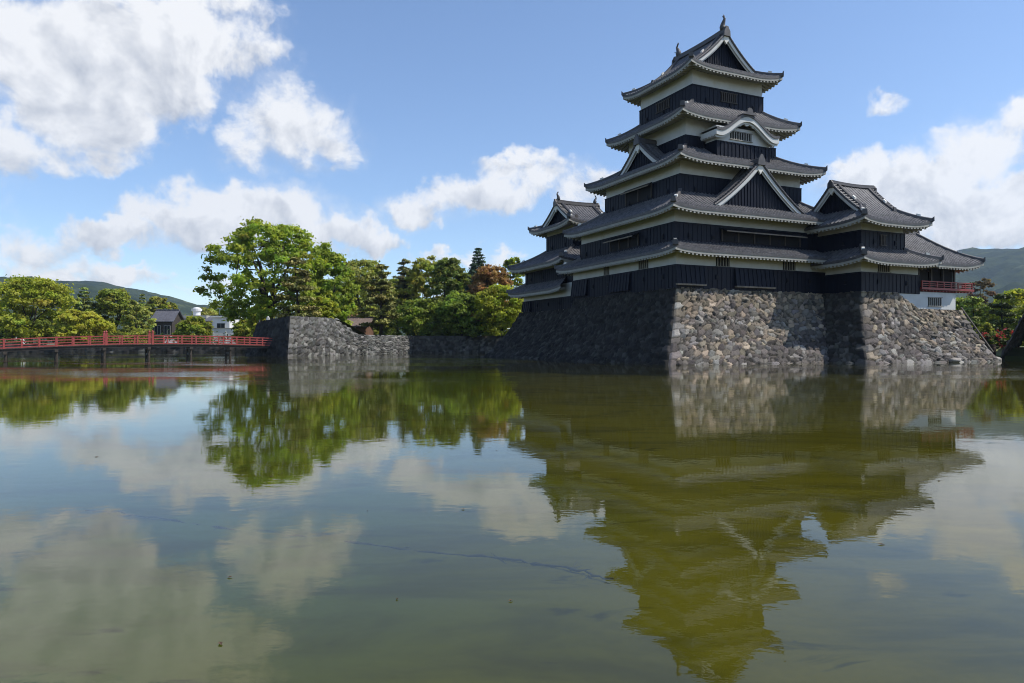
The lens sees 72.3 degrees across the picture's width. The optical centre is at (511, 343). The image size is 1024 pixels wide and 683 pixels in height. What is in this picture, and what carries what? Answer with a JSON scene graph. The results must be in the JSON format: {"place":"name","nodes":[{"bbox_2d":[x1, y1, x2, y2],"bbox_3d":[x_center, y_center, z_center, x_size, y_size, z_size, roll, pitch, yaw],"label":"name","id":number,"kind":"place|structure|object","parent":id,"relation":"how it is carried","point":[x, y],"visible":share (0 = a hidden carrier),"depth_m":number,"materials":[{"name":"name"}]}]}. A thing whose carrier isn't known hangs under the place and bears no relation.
{"place":"outdoors","nodes":[
{"label":"outdoors","id":0,"kind":"place"},
{"bbox_2d":[0,276,505,342],"bbox_3d":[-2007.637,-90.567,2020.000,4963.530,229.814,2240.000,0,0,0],"label":"hills","id":1,"kind":"structure","parent":0,"point":[184,307],"depth_m":1862.44,"materials":[{"name":"green plant"}]},
{"bbox_2d":[335,319,365,334],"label":"castle grounds","id":2,"kind":"structure","parent":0,"point":[352,328],"depth_m":101.29,"materials":[{"name":"green plant"}]},
{"bbox_2d":[246,307,274,334],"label":"tree","id":3,"kind":"object","parent":2,"relation":"on","point":[252,323],"visible":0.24,"depth_m":116.57,"materials":[{"name":"green plant"}]},
{"bbox_2d":[193,216,341,322],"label":"zelkova tree","id":4,"kind":"object","parent":2,"relation":"on","point":[243,239],"visible":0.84,"depth_m":100.70,"materials":[{"name":"green plant"}]},
{"bbox_2d":[274,257,322,317],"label":"pine tree","id":5,"kind":"object","parent":2,"relation":"on","point":[296,288],"visible":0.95,"depth_m":96.27,"materials":[{"name":"green plant"}]},
{"bbox_2d":[308,297,340,318],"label":"tree","id":6,"kind":"object","parent":2,"relation":"on","point":[327,305],"visible":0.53,"depth_m":100.01,"materials":[{"name":"green plant"}]},
{"bbox_2d":[305,251,360,324],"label":"broadleaf tree","id":7,"kind":"object","parent":2,"relation":"on","point":[333,260],"visible":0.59,"depth_m":108.52,"materials":[{"name":"green plant"}]},
{"bbox_2d":[346,316,374,334],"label":"shed","id":8,"kind":"structure","parent":2,"relation":"on","point":[366,330],"depth_m":123.13,"materials":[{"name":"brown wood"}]},
{"bbox_2d":[331,259,399,334],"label":"broadleaf tree","id":9,"kind":"object","parent":2,"relation":"on","point":[357,267],"visible":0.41,"depth_m":129.81,"materials":[{"name":"green plant"}]},
{"bbox_2d":[355,264,403,334],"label":"pine tree","id":10,"kind":"object","parent":2,"relation":"on","point":[387,303],"visible":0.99,"depth_m":117.29,"materials":[{"name":"green plant"}]},
{"bbox_2d":[375,321,403,335],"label":"shrub","id":11,"kind":"object","parent":2,"relation":"on","point":[392,329],"visible":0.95,"depth_m":118.39,"materials":[{"name":"green plant"}]},
{"bbox_2d":[378,278,420,334],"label":"broadleaf tree","id":12,"kind":"object","parent":2,"relation":"on","point":[393,280],"visible":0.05,"depth_m":148.12,"materials":[{"name":"green plant"}]},
{"bbox_2d":[392,258,419,335],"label":"pine tree","id":13,"kind":"object","parent":2,"relation":"on","point":[403,269],"visible":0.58,"depth_m":138.61,"materials":[{"name":"green plant"}]},
{"bbox_2d":[396,255,446,323],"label":"broadleaf tree","id":14,"kind":"object","parent":2,"relation":"on","point":[417,278],"visible":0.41,"depth_m":133.24,"materials":[{"name":"green plant"}]},
{"bbox_2d":[391,297,456,335],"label":"tree","id":15,"kind":"object","parent":2,"relation":"on","point":[413,320],"visible":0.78,"depth_m":119.80,"materials":[{"name":"green plant"}]},
{"bbox_2d":[422,257,472,322],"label":"broadleaf tree","id":16,"kind":"object","parent":2,"relation":"on","point":[451,270],"visible":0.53,"depth_m":123.10,"materials":[{"name":"green plant"}]},
{"bbox_2d":[431,290,488,335],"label":"tree","id":17,"kind":"object","parent":2,"relation":"on","point":[449,304],"visible":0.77,"depth_m":116.56,"materials":[{"name":"green plant"}]},
{"bbox_2d":[463,248,486,335],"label":"spruce tree","id":18,"kind":"object","parent":2,"relation":"on","point":[477,261],"visible":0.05,"depth_m":149.23,"materials":[{"name":"green plant"}]},
{"bbox_2d":[463,264,513,331],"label":"broadleaf tree","id":19,"kind":"object","parent":2,"relation":"on","point":[487,275],"visible":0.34,"depth_m":120.31,"materials":[{"name":"brown plant"}]},
{"bbox_2d":[471,283,523,335],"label":"broadleaf tree","id":20,"kind":"object","parent":2,"relation":"on","point":[487,301],"visible":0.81,"depth_m":113.49,"materials":[{"name":"green plant"}]},
{"bbox_2d":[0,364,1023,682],"bbox_3d":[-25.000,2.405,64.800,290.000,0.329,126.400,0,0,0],"label":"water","id":21,"kind":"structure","parent":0,"point":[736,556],"depth_m":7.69,"materials":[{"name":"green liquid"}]},
{"bbox_2d":[0,330,271,358],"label":"arched bridge","id":22,"kind":"structure","parent":21,"relation":"on","point":[146,346],"depth_m":79.26,"materials":[{"name":"paint"}]},
{"bbox_2d":[85,509,613,579],"bbox_3d":[-2.459,2.326,8.415,7.570,0.067,0.433,0,0,22],"label":"sunken branch","id":23,"kind":"object","parent":21,"relation":"on","point":[483,555],"visible":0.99,"depth_m":7.77,"materials":[{"name":"brown wood"}]},
{"bbox_2d":[0,352,1023,445],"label":"moat water","id":24,"kind":"structure","parent":0,"point":[46,396],"depth_m":21.95,"materials":[{"name":"green liquid"}]},
{"bbox_2d":[0,343,248,351],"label":"bank wall","id":25,"kind":"structure","parent":24,"relation":"in","point":[171,349],"depth_m":126.30,"materials":[{"name":"stone"}]},
{"bbox_2d":[245,316,411,356],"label":"moat wall","id":26,"kind":"structure","parent":24,"relation":"in","point":[293,336],"depth_m":90.84,"materials":[{"name":"stone"}]},
{"bbox_2d":[408,335,503,352],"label":"moat wall","id":27,"kind":"structure","parent":24,"relation":"in","point":[450,344],"depth_m":115.73,"materials":[{"name":"stone"}]},
{"bbox_2d":[484,308,569,358],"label":"stone base","id":28,"kind":"object","parent":24,"relation":"in","point":[532,335],"visible":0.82,"depth_m":76.34,"materials":[{"name":"grey stone"}]},
{"bbox_2d":[506,192,603,312],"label":"keep","id":29,"kind":"structure","parent":28,"relation":"on","point":[545,286],"depth_m":77.82,"materials":[{"name":"white paint"}]},
{"bbox_2d":[546,287,829,364],"bbox_3d":[16.772,-1.279,63.853,21.447,6.386,19.744,0,0,-25],"label":"stone base","id":30,"kind":"object","parent":24,"relation":"in","point":[686,326],"visible":0.9,"depth_m":56.98,"materials":[{"name":"grey stone"}]},
{"bbox_2d":[554,15,829,299],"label":"castle keep","id":31,"kind":"structure","parent":30,"relation":"on","point":[701,189],"depth_m":60.42,"materials":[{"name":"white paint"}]},
{"bbox_2d":[822,291,999,363],"bbox_3d":[32.667,-1.261,62.873,17.148,6.290,12.172,0,0,-25],"label":"stone base","id":32,"kind":"object","parent":24,"relation":"in","point":[870,327],"visible":0.82,"depth_m":58.49,"materials":[{"name":"grey stone"}]},
{"bbox_2d":[804,180,943,293],"bbox_3d":[30.637,-9.265,62.323,9.942,9.990,9.721,0,0,-25],"label":"turret","id":33,"kind":"object","parent":32,"relation":"on","point":[861,230],"visible":0.92,"depth_m":59.70,"materials":[{"name":"white paint"}]},
{"bbox_2d":[898,230,984,310],"bbox_3d":[36.445,-6.895,65.030,10.200,8.150,9.507,0,0,-25],"label":"moon viewing turret","id":34,"kind":"object","parent":32,"relation":"on","point":[938,290],"visible":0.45,"depth_m":62.59,"materials":[{"name":"grey tile"}]},
{"bbox_2d":[961,307,993,351],"bbox_3d":[41.592,-1.177,62.698,2.578,4.161,0.199,0,0,26],"label":"sloping rail","id":35,"kind":"object","parent":32,"relation":"on","point":[975,327],"visible":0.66,"depth_m":62.65,"materials":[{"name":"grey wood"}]},
{"bbox_2d":[949,358,960,362],"bbox_3d":[36.940,1.476,58.436,0.926,0.546,1.066,0,0,36],"label":"boulder","id":36,"kind":"object","parent":24,"relation":"in","point":[955,360],"visible":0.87,"depth_m":58.09,"materials":[{"name":"stone"}]},
{"bbox_2d":[1000,314,1023,359],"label":"moat wall","id":37,"kind":"structure","parent":24,"relation":"in","point":[1017,336],"depth_m":67.96,"materials":[{"name":"stone"}]},
{"bbox_2d":[0,0,1023,328],"label":"sky","id":38,"kind":"structure","parent":0,"point":[136,136],"materials":[{"name":"blue"}]},
{"bbox_2d":[955,247,1023,342],"bbox_3d":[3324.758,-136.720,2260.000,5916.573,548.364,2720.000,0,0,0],"label":"mountains","id":39,"kind":"structure","parent":0,"point":[1002,270],"depth_m":2066.43,"materials":[{"name":"green plant"}]},
{"bbox_2d":[995,346,1023,359],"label":"bank","id":40,"kind":"structure","parent":0,"point":[1016,353],"depth_m":70.12,"materials":[{"name":"green plant"}]},
{"bbox_2d":[956,296,991,336],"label":"broadleaf tree","id":41,"kind":"object","parent":40,"relation":"on","point":[959,304],"visible":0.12,"depth_m":116.72,"materials":[{"name":"green plant"}]},
{"bbox_2d":[962,296,994,337],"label":"tree","id":42,"kind":"object","parent":40,"relation":"on","point":[977,318],"visible":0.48,"depth_m":91.24,"materials":[{"name":"green plant"}]},
{"bbox_2d":[966,277,997,304],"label":"pine tree","id":43,"kind":"object","parent":40,"relation":"on","point":[984,284],"visible":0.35,"depth_m":149.30,"materials":[{"name":"green plant"}]},
{"bbox_2d":[974,322,997,342],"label":"shrub","id":44,"kind":"object","parent":40,"relation":"on","point":[987,327],"visible":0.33,"depth_m":75.35,"materials":[{"name":"green plant"}]},
{"bbox_2d":[981,332,996,346],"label":"azalea","id":45,"kind":"object","parent":40,"relation":"on","point":[988,337],"visible":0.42,"depth_m":71.59,"materials":[{"name":"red plant"}]},
{"bbox_2d":[985,344,995,354],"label":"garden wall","id":46,"kind":"structure","parent":40,"relation":"on","point":[993,346],"depth_m":69.42,"materials":[{"name":"stone"}]},
{"bbox_2d":[989,330,1008,347],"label":"azalea","id":47,"kind":"object","parent":40,"relation":"on","point":[998,338],"visible":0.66,"depth_m":72.72,"materials":[{"name":"red plant"}]},
{"bbox_2d":[984,293,1017,338],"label":"pine tree","id":48,"kind":"object","parent":40,"relation":"on","point":[1001,305],"visible":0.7,"depth_m":83.52,"materials":[{"name":"green plant"}]},
{"bbox_2d":[983,288,1023,332],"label":"broadleaf tree","id":49,"kind":"object","parent":40,"relation":"on","point":[1017,295],"visible":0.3,"depth_m":111.38,"materials":[{"name":"green plant"}]},
{"bbox_2d":[997,328,1019,347],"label":"azalea","id":50,"kind":"object","parent":40,"relation":"on","point":[1007,333],"visible":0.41,"depth_m":74.99,"materials":[{"name":"red plant"}]},
{"bbox_2d":[998,303,1023,345],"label":"broadleaf tree","id":51,"kind":"object","parent":40,"relation":"on","point":[1019,310],"visible":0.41,"depth_m":96.51,"materials":[{"name":"green plant"}]},
{"bbox_3d":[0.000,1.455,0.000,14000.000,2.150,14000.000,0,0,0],"label":"ground","id":52,"kind":"structure","parent":0,"visible":0},
{"bbox_2d":[0,331,24,343],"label":"shrub","id":53,"kind":"object","parent":52,"relation":"on","point":[6,335],"visible":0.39,"depth_m":131.93,"materials":[{"name":"green plant"}]},
{"bbox_2d":[0,337,54,343],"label":"hedge","id":54,"kind":"object","parent":52,"relation":"on","point":[25,340],"visible":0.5,"depth_m":129.48,"materials":[{"name":"green plant"}]},
{"bbox_2d":[0,274,84,343],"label":"broadleaf tree","id":55,"kind":"object","parent":52,"relation":"on","point":[48,294],"visible":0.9,"depth_m":135.39,"materials":[{"name":"green plant"}]},
{"bbox_2d":[46,309,116,344],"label":"tree","id":56,"kind":"object","parent":52,"relation":"on","point":[65,325],"visible":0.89,"depth_m":128.62,"materials":[{"name":"green plant"}]},
{"bbox_2d":[58,287,108,344],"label":"conifer tree","id":57,"kind":"object","parent":52,"relation":"on","point":[81,304],"visible":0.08,"depth_m":151.44,"materials":[{"name":"green plant"}]},
{"bbox_2d":[85,288,138,343],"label":"broadleaf tree","id":58,"kind":"object","parent":52,"relation":"on","point":[106,299],"visible":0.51,"depth_m":144.68,"materials":[{"name":"green plant"}]},
{"bbox_2d":[58,332,171,344],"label":"hedge","id":59,"kind":"object","parent":52,"relation":"on","point":[123,334],"visible":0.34,"depth_m":129.38,"materials":[{"name":"green plant"}]},
{"bbox_2d":[108,328,146,342],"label":"shrub","id":60,"kind":"object","parent":52,"relation":"on","point":[138,331],"visible":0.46,"depth_m":129.40,"materials":[{"name":"green plant"}]},
{"bbox_2d":[120,299,156,342],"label":"broadleaf tree","id":61,"kind":"object","parent":52,"relation":"on","point":[129,317],"visible":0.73,"depth_m":141.20,"materials":[{"name":"green plant"}]},
{"bbox_2d":[137,294,156,342],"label":"conifer tree","id":62,"kind":"object","parent":52,"relation":"on","point":[143,315],"visible":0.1,"depth_m":169.66,"materials":[{"name":"green plant"}]},
{"bbox_2d":[146,296,170,321],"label":"broadleaf tree","id":63,"kind":"object","parent":52,"relation":"on","point":[158,302],"visible":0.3,"depth_m":188.98,"materials":[{"name":"green plant"}]},
{"bbox_2d":[152,309,184,342],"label":"house","id":64,"kind":"structure","parent":52,"relation":"on","point":[167,319],"depth_m":172.39,"materials":[{"name":"tile"}]},
{"bbox_2d":[164,336,176,342],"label":"parked van","id":65,"kind":"object","parent":52,"relation":"on","point":[170,341],"visible":0.09,"depth_m":145.22,"materials":[{"name":"white paint"}]},
{"bbox_2d":[167,301,177,308],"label":"broadleaf tree","id":66,"kind":"object","parent":52,"relation":"on","point":[174,306],"visible":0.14,"depth_m":209.21,"materials":[{"name":"green plant"}]},
{"bbox_2d":[172,315,213,342],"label":"shrub","id":67,"kind":"object","parent":52,"relation":"on","point":[196,325],"visible":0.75,"depth_m":132.47,"materials":[{"name":"green plant"}]},
{"bbox_2d":[183,307,209,334],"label":"office building","id":68,"kind":"structure","parent":52,"relation":"on","point":[196,311],"depth_m":194.79,"materials":[{"name":"white concrete"}]},
{"bbox_2d":[161,329,247,344],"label":"hedge","id":69,"kind":"object","parent":52,"relation":"on","point":[200,337],"visible":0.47,"depth_m":129.38,"materials":[{"name":"green plant"}]},
{"bbox_2d":[192,307,217,315],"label":"broadleaf tree","id":70,"kind":"object","parent":52,"relation":"on","point":[208,311],"visible":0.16,"depth_m":297.05,"materials":[{"name":"green plant"}]},
{"bbox_2d":[205,315,221,322],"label":"house","id":71,"kind":"structure","parent":52,"relation":"on","point":[208,319],"depth_m":181.48,"materials":[{"name":"stone"}]},
{"bbox_2d":[210,316,241,327],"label":"office building","id":72,"kind":"structure","parent":52,"relation":"on","point":[217,322],"depth_m":165.00,"materials":[{"name":"white concrete"}]},
{"bbox_2d":[211,328,240,344],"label":"boundary wall","id":73,"kind":"structure","parent":52,"relation":"on","point":[228,331],"depth_m":139.90,"materials":[{"name":"white paint"}]},
{"bbox_2d":[231,318,252,343],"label":"shrub","id":74,"kind":"object","parent":52,"relation":"on","point":[240,328],"visible":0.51,"depth_m":128.00,"materials":[{"name":"green plant"}]},
{"bbox_2d":[330,281,364,307],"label":"broadleaf tree","id":75,"kind":"object","parent":52,"relation":"on","point":[352,293],"visible":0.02,"depth_m":156.07,"materials":[{"name":"green plant"}]},
{"bbox_2d":[497,257,524,327],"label":"broadleaf tree","id":76,"kind":"object","parent":52,"relation":"on","point":[509,262],"visible":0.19,"depth_m":159.23,"materials":[{"name":"green plant"}]}
]}

